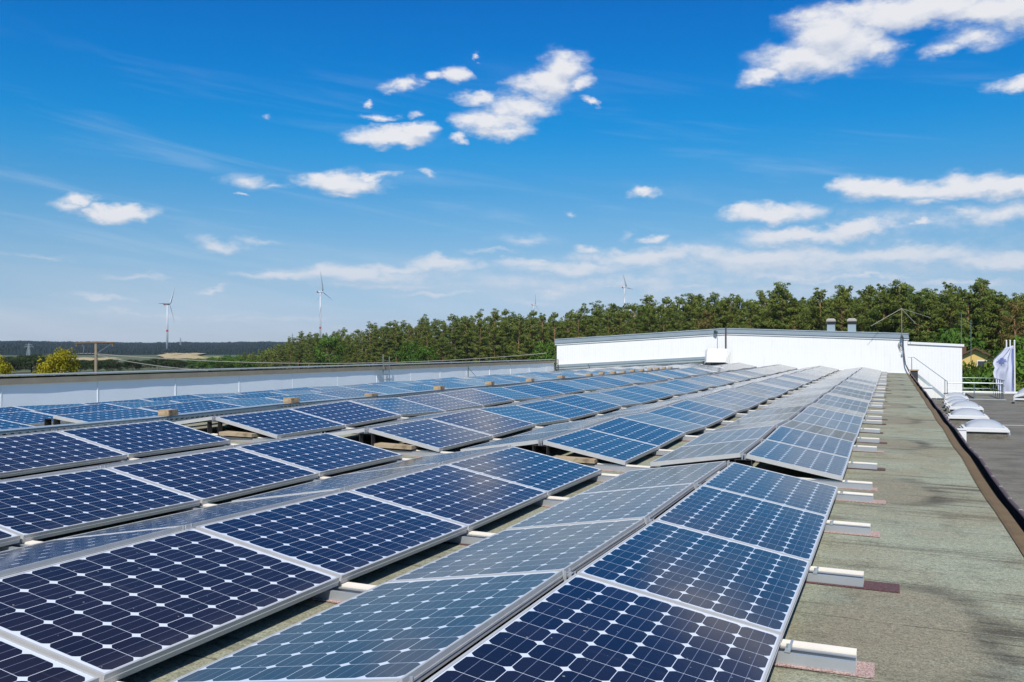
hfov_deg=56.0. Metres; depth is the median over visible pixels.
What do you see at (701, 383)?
solar panel
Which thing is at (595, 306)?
pine tree
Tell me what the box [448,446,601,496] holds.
solar panel
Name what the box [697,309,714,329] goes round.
pine tree
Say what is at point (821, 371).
solar panel
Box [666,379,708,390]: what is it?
solar panel
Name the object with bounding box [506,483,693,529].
solar panel
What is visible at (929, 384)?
roof stair
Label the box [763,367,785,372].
solar panel
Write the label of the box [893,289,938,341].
pine tree
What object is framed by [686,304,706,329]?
pine tree
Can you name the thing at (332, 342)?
leafy tree
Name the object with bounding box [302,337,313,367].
pine tree
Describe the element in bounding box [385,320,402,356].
pine tree
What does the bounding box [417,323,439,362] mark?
pine tree
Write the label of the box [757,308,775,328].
pine tree
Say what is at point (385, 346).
pine tree
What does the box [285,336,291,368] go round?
pine tree
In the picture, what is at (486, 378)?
solar panel
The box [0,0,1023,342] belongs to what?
sky
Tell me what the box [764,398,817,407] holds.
solar panel
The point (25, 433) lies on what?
solar panel
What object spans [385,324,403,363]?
pine tree
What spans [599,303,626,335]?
pine tree
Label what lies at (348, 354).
pine tree
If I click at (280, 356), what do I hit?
pine tree
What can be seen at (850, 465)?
mounting rail
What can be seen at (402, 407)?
solar panel
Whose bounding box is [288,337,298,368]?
pine tree
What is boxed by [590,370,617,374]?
solar panel
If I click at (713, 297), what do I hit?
pine tree
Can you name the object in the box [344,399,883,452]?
mounting rail
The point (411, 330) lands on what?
pine tree
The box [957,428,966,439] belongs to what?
upright box
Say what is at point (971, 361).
bush
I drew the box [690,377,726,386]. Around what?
solar panel
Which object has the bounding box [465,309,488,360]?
pine tree
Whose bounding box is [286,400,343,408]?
solar panel
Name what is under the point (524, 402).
solar panel
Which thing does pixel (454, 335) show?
pine tree
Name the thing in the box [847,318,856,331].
roof vent
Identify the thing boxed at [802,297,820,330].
pine tree
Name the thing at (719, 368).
solar panel
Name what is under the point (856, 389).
solar panel
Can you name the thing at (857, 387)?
solar panel
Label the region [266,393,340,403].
solar panel
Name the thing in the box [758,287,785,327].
pine tree
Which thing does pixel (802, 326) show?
pine tree
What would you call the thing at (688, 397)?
solar panel
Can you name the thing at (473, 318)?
pine tree
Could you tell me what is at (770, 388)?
solar panel
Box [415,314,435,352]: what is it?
pine tree
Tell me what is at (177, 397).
solar panel
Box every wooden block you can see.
[158,409,177,415]
[283,397,299,402]
[364,393,377,395]
[433,386,444,389]
[485,381,493,384]
[526,378,533,381]
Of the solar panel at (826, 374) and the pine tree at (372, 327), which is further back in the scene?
the pine tree at (372, 327)
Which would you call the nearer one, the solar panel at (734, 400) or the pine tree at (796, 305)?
the solar panel at (734, 400)
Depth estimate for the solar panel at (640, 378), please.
32.02 m
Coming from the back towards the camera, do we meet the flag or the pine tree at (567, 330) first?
the pine tree at (567, 330)
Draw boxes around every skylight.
[943,392,968,399]
[943,396,968,407]
[944,399,966,411]
[946,408,988,424]
[947,401,983,412]
[959,419,1009,440]
[1013,388,1023,403]
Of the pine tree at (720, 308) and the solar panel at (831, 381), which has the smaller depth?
the solar panel at (831, 381)
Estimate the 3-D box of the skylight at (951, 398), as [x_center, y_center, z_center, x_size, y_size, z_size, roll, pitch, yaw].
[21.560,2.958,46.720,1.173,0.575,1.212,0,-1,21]
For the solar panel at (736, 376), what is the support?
on the rail
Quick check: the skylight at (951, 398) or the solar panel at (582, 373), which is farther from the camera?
the skylight at (951, 398)
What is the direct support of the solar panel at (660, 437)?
on the mounting rail at (850, 465)
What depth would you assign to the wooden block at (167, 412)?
13.70 m
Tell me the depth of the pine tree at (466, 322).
291.92 m
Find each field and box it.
[72,357,116,359]
[158,353,205,358]
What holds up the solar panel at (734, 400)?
on the mounting rail at (865, 417)
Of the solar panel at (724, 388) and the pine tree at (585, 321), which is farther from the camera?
the pine tree at (585, 321)
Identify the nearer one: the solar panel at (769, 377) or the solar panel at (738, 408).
the solar panel at (738, 408)
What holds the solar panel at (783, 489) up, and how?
on the mounting rail at (848, 528)
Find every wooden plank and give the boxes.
[219,431,259,436]
[374,442,417,449]
[553,455,598,463]
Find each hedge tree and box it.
[0,358,27,370]
[13,355,45,372]
[67,361,88,371]
[83,360,103,371]
[99,359,118,364]
[102,362,125,370]
[123,360,141,369]
[146,358,169,368]
[161,359,182,368]
[167,360,188,369]
[186,358,211,368]
[203,356,232,370]
[229,357,257,369]
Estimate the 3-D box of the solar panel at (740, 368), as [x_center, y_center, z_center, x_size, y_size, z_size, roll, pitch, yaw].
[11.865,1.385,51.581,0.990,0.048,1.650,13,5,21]
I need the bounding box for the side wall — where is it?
[0,359,554,406]
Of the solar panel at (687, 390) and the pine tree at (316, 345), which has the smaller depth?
the solar panel at (687, 390)
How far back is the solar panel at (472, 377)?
38.62 m
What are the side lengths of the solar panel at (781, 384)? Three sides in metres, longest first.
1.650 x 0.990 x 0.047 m
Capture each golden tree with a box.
[0,355,16,376]
[32,347,81,375]
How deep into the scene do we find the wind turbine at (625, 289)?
2186.41 m
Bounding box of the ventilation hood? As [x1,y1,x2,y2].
[703,349,730,365]
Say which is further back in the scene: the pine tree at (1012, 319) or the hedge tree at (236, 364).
the hedge tree at (236, 364)
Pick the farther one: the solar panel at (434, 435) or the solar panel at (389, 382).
the solar panel at (389, 382)
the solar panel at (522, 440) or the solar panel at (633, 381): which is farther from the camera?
the solar panel at (633, 381)
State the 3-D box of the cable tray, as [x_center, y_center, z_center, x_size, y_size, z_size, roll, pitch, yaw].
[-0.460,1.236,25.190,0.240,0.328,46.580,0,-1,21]
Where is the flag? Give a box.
[993,346,1013,391]
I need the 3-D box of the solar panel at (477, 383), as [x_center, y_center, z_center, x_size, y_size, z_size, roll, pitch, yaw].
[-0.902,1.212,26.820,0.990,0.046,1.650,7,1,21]
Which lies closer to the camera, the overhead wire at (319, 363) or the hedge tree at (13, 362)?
the overhead wire at (319, 363)
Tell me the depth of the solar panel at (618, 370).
41.78 m
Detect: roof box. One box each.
[909,369,918,381]
[922,386,932,397]
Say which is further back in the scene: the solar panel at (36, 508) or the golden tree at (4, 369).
the golden tree at (4, 369)
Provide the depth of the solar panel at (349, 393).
20.56 m
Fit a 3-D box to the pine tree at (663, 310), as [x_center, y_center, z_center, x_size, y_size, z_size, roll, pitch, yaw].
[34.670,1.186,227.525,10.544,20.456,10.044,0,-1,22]
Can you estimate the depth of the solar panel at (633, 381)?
30.39 m
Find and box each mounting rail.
[0,523,874,678]
[44,418,59,425]
[51,430,879,536]
[98,465,899,592]
[115,676,420,681]
[160,419,885,503]
[207,416,877,490]
[227,408,885,470]
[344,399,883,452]
[393,397,886,443]
[434,392,882,433]
[469,388,885,424]
[525,397,887,419]
[573,385,885,408]
[588,384,890,405]
[615,375,883,394]
[628,379,886,397]
[650,393,887,413]
[656,369,887,385]
[664,380,890,390]
[691,385,886,401]
[721,379,891,393]
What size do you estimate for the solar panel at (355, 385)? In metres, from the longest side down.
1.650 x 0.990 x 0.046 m
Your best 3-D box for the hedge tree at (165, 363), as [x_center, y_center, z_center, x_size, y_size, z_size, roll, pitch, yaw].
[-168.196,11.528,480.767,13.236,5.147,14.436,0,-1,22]
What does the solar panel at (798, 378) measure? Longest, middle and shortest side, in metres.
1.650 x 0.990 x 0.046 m
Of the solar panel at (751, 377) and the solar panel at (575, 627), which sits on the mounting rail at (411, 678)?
the solar panel at (575, 627)
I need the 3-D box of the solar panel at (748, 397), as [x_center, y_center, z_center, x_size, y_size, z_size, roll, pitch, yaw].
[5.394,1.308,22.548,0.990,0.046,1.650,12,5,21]
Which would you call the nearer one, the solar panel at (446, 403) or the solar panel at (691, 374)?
the solar panel at (446, 403)
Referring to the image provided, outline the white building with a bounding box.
[554,328,908,372]
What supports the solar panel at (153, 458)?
on the mounting rail at (835, 577)
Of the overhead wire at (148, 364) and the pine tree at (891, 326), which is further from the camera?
the pine tree at (891, 326)
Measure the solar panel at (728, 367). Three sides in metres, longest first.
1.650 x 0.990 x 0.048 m
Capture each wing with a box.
[908,342,963,397]
[932,391,1023,511]
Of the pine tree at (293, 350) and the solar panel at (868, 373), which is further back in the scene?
the pine tree at (293, 350)
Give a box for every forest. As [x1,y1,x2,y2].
[0,340,361,354]
[238,289,1023,369]
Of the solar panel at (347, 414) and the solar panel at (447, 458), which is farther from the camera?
the solar panel at (347, 414)
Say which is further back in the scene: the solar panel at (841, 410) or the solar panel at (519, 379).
the solar panel at (519, 379)
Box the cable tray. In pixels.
[0,368,679,435]
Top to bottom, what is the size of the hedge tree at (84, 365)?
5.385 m
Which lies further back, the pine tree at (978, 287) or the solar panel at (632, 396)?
the pine tree at (978, 287)
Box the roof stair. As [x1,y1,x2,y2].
[908,357,947,397]
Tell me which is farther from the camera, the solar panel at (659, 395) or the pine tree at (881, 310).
the pine tree at (881, 310)
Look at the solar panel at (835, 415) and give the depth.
17.00 m
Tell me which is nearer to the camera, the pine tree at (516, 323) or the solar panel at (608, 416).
the solar panel at (608, 416)
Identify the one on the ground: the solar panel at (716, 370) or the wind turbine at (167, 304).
the wind turbine at (167, 304)
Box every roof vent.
[826,318,835,330]
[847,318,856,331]
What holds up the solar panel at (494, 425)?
on the mounting rail at (850, 465)
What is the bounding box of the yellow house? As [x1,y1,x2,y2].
[962,346,993,369]
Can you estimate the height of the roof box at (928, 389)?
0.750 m
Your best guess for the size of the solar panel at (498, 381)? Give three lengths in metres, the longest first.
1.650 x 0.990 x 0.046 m
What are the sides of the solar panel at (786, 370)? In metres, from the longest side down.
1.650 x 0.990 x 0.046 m
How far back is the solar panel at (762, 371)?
44.55 m
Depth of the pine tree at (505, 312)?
280.55 m
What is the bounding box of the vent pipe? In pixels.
[725,327,726,348]
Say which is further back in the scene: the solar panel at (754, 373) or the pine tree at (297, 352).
the pine tree at (297, 352)
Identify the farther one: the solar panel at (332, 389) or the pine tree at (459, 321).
the pine tree at (459, 321)
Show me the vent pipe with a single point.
(725, 337)
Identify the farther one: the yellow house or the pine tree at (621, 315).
the pine tree at (621, 315)
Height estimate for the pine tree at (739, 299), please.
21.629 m
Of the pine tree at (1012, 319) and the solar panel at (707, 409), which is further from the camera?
the pine tree at (1012, 319)
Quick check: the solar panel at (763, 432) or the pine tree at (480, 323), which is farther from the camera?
the pine tree at (480, 323)
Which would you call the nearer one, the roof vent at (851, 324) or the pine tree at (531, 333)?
the roof vent at (851, 324)
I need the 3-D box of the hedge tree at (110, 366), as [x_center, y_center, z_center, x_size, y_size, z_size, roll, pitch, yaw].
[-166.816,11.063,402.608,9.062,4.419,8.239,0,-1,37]
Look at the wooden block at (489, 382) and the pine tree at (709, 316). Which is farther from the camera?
the pine tree at (709, 316)
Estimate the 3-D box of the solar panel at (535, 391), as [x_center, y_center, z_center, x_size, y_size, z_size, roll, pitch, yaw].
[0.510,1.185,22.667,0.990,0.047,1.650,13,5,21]
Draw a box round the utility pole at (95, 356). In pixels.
[75,342,113,371]
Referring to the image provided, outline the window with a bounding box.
[977,360,987,369]
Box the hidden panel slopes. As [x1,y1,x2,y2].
[471,363,778,390]
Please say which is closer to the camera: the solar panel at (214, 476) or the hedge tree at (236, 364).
the solar panel at (214, 476)
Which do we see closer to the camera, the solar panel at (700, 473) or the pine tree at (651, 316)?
the solar panel at (700, 473)
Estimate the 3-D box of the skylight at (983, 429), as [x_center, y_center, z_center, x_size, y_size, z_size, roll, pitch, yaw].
[14.931,2.768,30.469,1.360,0.609,1.352,0,-1,21]
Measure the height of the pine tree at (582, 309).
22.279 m
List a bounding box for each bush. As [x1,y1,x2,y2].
[962,360,980,375]
[962,362,1016,389]
[962,368,994,390]
[977,370,1021,390]
[983,382,1023,391]
[991,350,1023,387]
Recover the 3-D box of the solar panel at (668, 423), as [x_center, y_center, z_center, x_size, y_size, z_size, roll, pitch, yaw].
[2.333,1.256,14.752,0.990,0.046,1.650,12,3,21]
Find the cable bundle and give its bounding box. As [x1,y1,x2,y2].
[898,337,909,373]
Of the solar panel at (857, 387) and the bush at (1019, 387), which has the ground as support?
the bush at (1019, 387)
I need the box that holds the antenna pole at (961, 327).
[961,312,961,343]
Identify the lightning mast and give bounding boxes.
[873,308,930,336]
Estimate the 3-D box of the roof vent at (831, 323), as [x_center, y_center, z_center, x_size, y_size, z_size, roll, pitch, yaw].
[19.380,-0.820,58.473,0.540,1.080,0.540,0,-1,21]
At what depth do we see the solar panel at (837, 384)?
29.91 m
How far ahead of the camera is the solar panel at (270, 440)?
10.32 m
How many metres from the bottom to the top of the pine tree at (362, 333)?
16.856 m
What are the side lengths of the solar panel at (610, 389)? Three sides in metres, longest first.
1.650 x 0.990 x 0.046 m
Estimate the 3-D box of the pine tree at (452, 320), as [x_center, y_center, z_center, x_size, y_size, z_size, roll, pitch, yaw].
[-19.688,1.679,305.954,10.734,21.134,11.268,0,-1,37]
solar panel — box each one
[0,406,31,412]
[0,411,72,425]
[0,419,34,431]
[0,431,50,436]
[0,431,126,477]
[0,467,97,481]
[0,468,199,542]
[0,526,181,576]
[0,528,20,546]
[0,528,338,681]
[0,635,98,681]
[14,403,86,409]
[17,446,228,477]
[32,403,128,414]
[52,420,161,431]
[53,408,177,425]
[58,420,230,457]
[59,489,338,538]
[82,399,148,404]
[107,401,178,407]
[107,447,318,504]
[138,400,243,418]
[142,394,204,400]
[170,396,236,402]
[170,570,563,681]
[174,408,284,424]
[190,393,240,396]
[196,433,320,450]
[196,490,467,583]
[210,398,300,409]
[216,409,344,438]
[225,392,284,398]
[232,463,438,501]
[236,433,401,476]
[238,390,276,393]
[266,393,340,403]
[273,390,319,394]
[277,387,318,390]
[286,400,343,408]
[291,401,399,427]
[311,386,341,388]
[311,387,352,391]
[317,389,384,398]
[322,418,423,435]
[342,384,370,386]
[347,384,390,388]
[348,446,506,473]
[349,398,444,416]
[349,464,546,531]
[359,387,426,395]
[364,409,471,426]
[366,381,404,384]
[368,418,491,451]
[378,384,412,386]
[387,518,644,581]
[392,385,432,393]
[393,381,418,382]
[397,393,481,411]
[405,381,436,384]
[415,379,437,381]
[422,405,510,415]
[423,382,476,387]
[425,573,781,681]
[429,409,534,437]
[430,379,462,382]
[438,377,462,379]
[439,389,513,406]
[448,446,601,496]
[456,379,479,380]
[457,381,493,386]
[460,428,580,450]
[464,376,483,378]
[472,387,540,400]
[473,377,499,379]
[479,379,515,383]
[479,405,568,426]
[483,374,503,376]
[494,375,518,377]
[499,394,571,405]
[500,376,538,381]
[501,399,543,405]
[503,384,563,397]
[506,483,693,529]
[515,416,614,435]
[517,400,596,420]
[518,374,541,375]
[520,376,550,379]
[528,381,584,394]
[535,372,553,374]
[537,375,569,379]
[543,428,658,464]
[548,394,620,413]
[551,380,602,390]
[552,373,584,376]
[552,412,641,424]
[570,378,618,388]
[574,372,598,375]
[576,393,640,407]
[577,520,810,639]
[579,461,726,493]
[586,385,632,392]
[587,417,684,448]
[588,376,632,386]
[588,406,663,418]
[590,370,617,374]
[599,389,657,404]
[605,375,645,383]
[611,369,629,371]
[614,399,682,411]
[618,374,657,382]
[621,386,673,399]
[621,412,705,434]
[632,372,667,380]
[638,385,686,395]
[648,371,682,378]
[648,406,722,428]
[650,438,759,465]
[652,382,697,393]
[655,485,826,564]
[657,393,711,402]
[658,370,690,377]
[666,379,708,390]
[669,365,689,367]
[669,400,736,420]
[671,370,698,375]
[671,389,723,398]
[677,379,717,387]
[678,369,705,375]
[681,425,774,446]
[685,367,712,374]
[688,397,748,412]
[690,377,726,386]
[692,367,718,372]
[699,367,724,372]
[699,375,733,384]
[699,385,743,392]
[702,462,837,518]
[703,393,758,408]
[705,366,730,371]
[706,419,786,432]
[711,374,744,381]
[711,382,751,389]
[717,390,767,403]
[718,365,739,369]
[720,372,750,380]
[724,364,744,369]
[724,412,796,426]
[727,372,755,378]
[727,388,775,399]
[733,380,765,384]
[734,371,761,378]
[736,363,756,367]
[736,378,771,383]
[739,386,781,397]
[739,405,804,418]
[741,370,765,376]
[746,439,848,480]
[747,383,787,394]
[748,370,770,375]
[750,369,774,374]
[754,374,783,379]
[755,368,778,373]
[755,382,793,390]
[755,402,811,410]
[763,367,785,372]
[763,380,798,389]
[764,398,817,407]
[766,426,853,458]
[768,366,788,371]
[769,378,802,386]
[773,394,822,402]
[777,377,808,384]
[780,392,826,398]
[780,420,857,442]
[782,375,812,382]
[787,374,815,380]
[788,389,830,396]
[791,373,818,379]
[792,412,860,434]
[793,386,833,393]
[796,372,820,378]
[802,371,825,376]
[802,406,863,425]
[804,369,827,375]
[804,383,839,388]
[808,380,841,386]
[809,403,865,416]
[811,368,831,373]
[815,379,845,383]
[816,398,867,412]
[819,377,847,381]
[822,394,868,407]
[824,375,850,379]
[827,374,852,377]
[827,392,870,403]
[831,389,871,400]
[834,386,872,396]
[838,385,873,393]
[840,383,874,391]
[842,380,874,388]
[846,379,875,387]
[848,377,876,384]
[851,375,877,381]
[853,374,878,379]
[857,371,879,376]
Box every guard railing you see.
[948,382,1002,398]
[962,377,1004,397]
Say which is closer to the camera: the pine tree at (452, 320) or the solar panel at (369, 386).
the solar panel at (369, 386)
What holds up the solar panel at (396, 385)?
on the flat roofed hall
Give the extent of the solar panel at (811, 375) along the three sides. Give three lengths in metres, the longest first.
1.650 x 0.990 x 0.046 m
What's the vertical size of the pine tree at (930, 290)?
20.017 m
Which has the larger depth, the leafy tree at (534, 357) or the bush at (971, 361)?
the leafy tree at (534, 357)
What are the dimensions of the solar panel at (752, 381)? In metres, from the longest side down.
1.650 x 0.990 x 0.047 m
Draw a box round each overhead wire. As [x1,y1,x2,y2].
[96,354,208,370]
[101,353,544,363]
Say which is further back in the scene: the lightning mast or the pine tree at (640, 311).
the pine tree at (640, 311)
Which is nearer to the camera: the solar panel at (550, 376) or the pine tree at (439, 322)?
the solar panel at (550, 376)
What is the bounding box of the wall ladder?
[375,354,389,381]
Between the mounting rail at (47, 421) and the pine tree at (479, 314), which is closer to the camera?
the mounting rail at (47, 421)
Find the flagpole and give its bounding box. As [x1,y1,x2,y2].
[1014,340,1015,391]
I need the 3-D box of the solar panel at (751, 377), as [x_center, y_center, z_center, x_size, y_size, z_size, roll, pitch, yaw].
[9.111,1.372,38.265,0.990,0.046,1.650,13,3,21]
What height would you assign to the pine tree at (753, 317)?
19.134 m
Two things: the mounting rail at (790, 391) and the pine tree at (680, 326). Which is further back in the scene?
the pine tree at (680, 326)
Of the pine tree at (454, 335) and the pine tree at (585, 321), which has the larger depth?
the pine tree at (454, 335)
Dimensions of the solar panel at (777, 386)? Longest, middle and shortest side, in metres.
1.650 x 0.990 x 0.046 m
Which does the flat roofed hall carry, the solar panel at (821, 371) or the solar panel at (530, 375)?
the solar panel at (530, 375)
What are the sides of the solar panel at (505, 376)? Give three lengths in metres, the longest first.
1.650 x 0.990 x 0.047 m
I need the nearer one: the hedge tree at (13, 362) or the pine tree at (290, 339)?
the hedge tree at (13, 362)
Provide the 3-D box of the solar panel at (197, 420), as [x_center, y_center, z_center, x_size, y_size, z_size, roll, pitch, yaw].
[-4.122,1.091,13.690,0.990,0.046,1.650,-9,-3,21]
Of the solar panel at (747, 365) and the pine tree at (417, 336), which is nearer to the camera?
the solar panel at (747, 365)
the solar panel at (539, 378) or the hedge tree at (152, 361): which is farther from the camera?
the hedge tree at (152, 361)
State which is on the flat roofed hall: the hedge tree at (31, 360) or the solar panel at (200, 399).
the solar panel at (200, 399)
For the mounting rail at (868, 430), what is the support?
on the flat roofed hall
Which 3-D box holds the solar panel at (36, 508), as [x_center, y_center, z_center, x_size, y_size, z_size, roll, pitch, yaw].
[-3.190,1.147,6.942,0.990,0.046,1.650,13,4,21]
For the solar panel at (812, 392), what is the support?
on the mounting rail at (776, 399)
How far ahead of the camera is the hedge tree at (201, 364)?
469.10 m
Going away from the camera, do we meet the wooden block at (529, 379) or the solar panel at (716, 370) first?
the wooden block at (529, 379)
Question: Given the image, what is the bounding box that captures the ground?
[2,355,445,376]
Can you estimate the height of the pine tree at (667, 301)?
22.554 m
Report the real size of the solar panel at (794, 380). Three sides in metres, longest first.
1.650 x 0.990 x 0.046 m
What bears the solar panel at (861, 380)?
on the rail
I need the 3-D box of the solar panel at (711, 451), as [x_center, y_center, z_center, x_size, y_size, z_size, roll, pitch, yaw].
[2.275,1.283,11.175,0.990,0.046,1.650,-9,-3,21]
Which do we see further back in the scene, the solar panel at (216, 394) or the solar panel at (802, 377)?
the solar panel at (802, 377)
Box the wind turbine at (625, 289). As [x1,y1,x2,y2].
[622,275,630,306]
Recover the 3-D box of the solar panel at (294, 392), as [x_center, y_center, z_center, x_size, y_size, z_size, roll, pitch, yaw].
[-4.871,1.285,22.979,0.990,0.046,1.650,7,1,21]
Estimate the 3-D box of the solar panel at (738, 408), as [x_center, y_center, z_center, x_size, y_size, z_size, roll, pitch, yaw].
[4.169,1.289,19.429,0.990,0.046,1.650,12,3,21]
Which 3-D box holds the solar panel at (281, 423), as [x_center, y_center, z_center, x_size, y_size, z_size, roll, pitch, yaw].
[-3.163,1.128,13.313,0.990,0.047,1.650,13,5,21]
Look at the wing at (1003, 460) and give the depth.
28.41 m
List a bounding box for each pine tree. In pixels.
[259,350,267,366]
[267,351,274,368]
[275,344,286,368]
[278,346,287,364]
[284,343,295,368]
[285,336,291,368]
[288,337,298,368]
[290,341,304,365]
[292,331,307,360]
[292,335,308,365]
[301,332,312,367]
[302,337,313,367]
[309,343,320,367]
[310,333,320,362]
[327,334,344,366]
[339,327,351,359]
[340,335,354,366]
[342,338,353,366]
[349,329,361,364]
[351,343,362,366]
[352,330,366,363]
[357,321,375,365]
[357,338,371,365]
[365,327,384,365]
[367,323,381,365]
[372,326,389,365]
[375,324,399,363]
[376,321,395,363]
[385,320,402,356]
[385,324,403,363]
[399,326,414,361]
[400,320,407,351]
[406,328,414,348]
[409,324,426,362]
[411,318,429,357]
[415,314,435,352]
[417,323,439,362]
[426,318,444,358]
[426,319,448,359]
[432,322,452,363]
[434,314,460,363]
[440,320,467,363]
[449,316,463,356]
[452,316,475,362]
[453,316,475,362]
[464,315,481,362]
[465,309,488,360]
[468,320,488,362]
[476,316,497,362]
[482,308,509,360]
[491,317,514,361]
[492,308,514,360]
[497,312,520,358]
[502,313,528,361]
[507,321,527,359]
[513,315,541,361]
[516,310,537,353]
[524,317,540,352]
[529,312,549,359]
[540,318,562,361]
[543,312,563,354]
[556,312,579,357]
[556,320,574,364]
[564,309,575,337]
[565,312,585,336]
[572,303,589,337]
[574,315,595,336]
[584,316,601,336]
[586,300,606,328]
[589,308,603,334]
[595,308,619,335]
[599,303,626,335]
[606,307,631,335]
[620,303,640,334]
[622,303,635,333]
[623,305,653,333]
[632,294,659,330]
[635,307,667,333]
[648,303,673,330]
[655,314,671,331]
[658,296,676,327]
[668,294,689,330]
[669,311,686,330]
[671,293,704,330]
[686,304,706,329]
[687,295,708,324]
[697,292,725,328]
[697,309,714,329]
[705,303,734,328]
[717,293,745,327]
[719,297,733,315]
[725,323,738,327]
[727,294,748,324]
[734,299,761,328]
[741,301,770,328]
[749,290,770,327]
[755,282,806,329]
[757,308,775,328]
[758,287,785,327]
[774,316,793,329]
[784,298,810,329]
[796,303,812,329]
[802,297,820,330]
[805,287,831,330]
[818,314,833,330]
[821,285,865,329]
[826,296,851,330]
[830,291,857,315]
[840,297,873,331]
[848,285,876,331]
[855,288,881,323]
[861,283,902,332]
[871,293,893,322]
[871,304,895,332]
[875,279,921,341]
[881,289,912,334]
[886,287,923,328]
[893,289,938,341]
[908,300,949,342]
[910,291,945,340]
[917,288,947,320]
[927,294,966,339]
[936,282,966,327]
[950,289,994,353]
[956,277,1001,350]
[965,277,1002,350]
[979,291,1015,354]
[982,294,1021,350]
[996,301,1023,355]
[1000,301,1023,349]
[1007,292,1023,324]
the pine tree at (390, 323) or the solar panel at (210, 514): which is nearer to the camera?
the solar panel at (210, 514)
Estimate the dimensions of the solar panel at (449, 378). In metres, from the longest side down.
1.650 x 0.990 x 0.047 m
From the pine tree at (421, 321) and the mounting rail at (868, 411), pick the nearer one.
the mounting rail at (868, 411)
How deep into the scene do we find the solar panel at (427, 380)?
34.74 m
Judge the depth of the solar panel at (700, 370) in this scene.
42.17 m
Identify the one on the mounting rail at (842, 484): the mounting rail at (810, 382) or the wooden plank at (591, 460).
the wooden plank at (591, 460)
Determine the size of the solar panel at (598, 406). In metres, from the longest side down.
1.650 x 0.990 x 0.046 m
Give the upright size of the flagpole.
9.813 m
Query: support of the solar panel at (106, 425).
on the mounting rail at (848, 528)
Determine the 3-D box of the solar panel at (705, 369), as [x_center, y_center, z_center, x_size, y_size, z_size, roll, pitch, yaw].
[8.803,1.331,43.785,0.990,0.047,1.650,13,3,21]
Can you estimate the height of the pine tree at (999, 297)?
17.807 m
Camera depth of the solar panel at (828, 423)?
15.42 m
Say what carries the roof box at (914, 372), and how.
on the flat roofed hall
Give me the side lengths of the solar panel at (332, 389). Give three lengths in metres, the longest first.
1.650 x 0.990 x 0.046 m
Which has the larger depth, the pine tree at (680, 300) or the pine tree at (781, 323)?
the pine tree at (680, 300)
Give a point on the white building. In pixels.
(839, 350)
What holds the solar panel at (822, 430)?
on the mounting rail at (861, 448)
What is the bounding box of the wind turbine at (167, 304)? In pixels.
[159,287,174,348]
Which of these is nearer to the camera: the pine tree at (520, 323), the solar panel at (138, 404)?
the solar panel at (138, 404)
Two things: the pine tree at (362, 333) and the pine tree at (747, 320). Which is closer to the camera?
the pine tree at (747, 320)
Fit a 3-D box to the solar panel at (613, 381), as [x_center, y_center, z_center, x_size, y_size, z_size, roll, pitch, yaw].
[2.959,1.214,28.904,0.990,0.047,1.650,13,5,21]
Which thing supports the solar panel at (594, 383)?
on the mounting rail at (776, 399)
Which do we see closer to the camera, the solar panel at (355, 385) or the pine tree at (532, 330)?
the solar panel at (355, 385)
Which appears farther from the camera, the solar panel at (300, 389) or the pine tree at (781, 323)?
the pine tree at (781, 323)
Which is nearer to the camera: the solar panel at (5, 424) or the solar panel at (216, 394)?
the solar panel at (5, 424)
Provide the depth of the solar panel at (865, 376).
39.75 m
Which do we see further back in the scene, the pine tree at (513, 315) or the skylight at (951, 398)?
the pine tree at (513, 315)
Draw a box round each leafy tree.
[313,335,348,367]
[393,340,419,364]
[411,345,440,364]
[527,340,556,370]
[926,327,991,353]
[984,335,1023,367]
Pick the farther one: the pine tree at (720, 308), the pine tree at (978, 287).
the pine tree at (720, 308)
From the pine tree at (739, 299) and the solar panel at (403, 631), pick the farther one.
the pine tree at (739, 299)
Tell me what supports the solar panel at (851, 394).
on the mounting rail at (776, 399)
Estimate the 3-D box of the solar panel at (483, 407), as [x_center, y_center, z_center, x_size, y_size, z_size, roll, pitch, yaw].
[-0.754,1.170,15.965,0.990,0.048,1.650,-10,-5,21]
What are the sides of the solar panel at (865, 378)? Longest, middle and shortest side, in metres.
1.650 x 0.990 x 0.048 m
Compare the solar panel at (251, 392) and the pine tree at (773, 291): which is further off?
the pine tree at (773, 291)
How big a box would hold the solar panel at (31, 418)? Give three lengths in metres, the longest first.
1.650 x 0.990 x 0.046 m
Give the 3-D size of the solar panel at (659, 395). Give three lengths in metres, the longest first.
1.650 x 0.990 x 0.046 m
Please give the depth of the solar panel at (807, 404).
18.97 m
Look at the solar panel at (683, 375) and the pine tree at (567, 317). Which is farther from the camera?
the pine tree at (567, 317)
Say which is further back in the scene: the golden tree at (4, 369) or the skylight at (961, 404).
the golden tree at (4, 369)
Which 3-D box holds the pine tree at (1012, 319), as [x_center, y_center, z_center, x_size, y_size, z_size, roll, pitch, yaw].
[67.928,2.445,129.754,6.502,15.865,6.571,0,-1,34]
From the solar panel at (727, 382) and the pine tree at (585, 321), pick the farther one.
the pine tree at (585, 321)
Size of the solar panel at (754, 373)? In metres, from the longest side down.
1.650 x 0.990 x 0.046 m
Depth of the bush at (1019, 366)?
97.49 m
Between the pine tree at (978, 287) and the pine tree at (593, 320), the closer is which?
the pine tree at (978, 287)
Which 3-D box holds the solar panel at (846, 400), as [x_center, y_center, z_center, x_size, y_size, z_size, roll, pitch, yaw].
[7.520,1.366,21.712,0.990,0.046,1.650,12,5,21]
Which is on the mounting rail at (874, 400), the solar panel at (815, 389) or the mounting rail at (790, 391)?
the solar panel at (815, 389)
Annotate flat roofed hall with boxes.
[0,373,1023,681]
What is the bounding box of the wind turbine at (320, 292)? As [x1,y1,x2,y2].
[314,271,331,337]
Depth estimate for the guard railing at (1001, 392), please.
54.10 m
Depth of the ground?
532.03 m
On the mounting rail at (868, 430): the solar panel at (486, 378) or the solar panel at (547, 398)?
the solar panel at (547, 398)
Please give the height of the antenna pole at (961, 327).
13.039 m

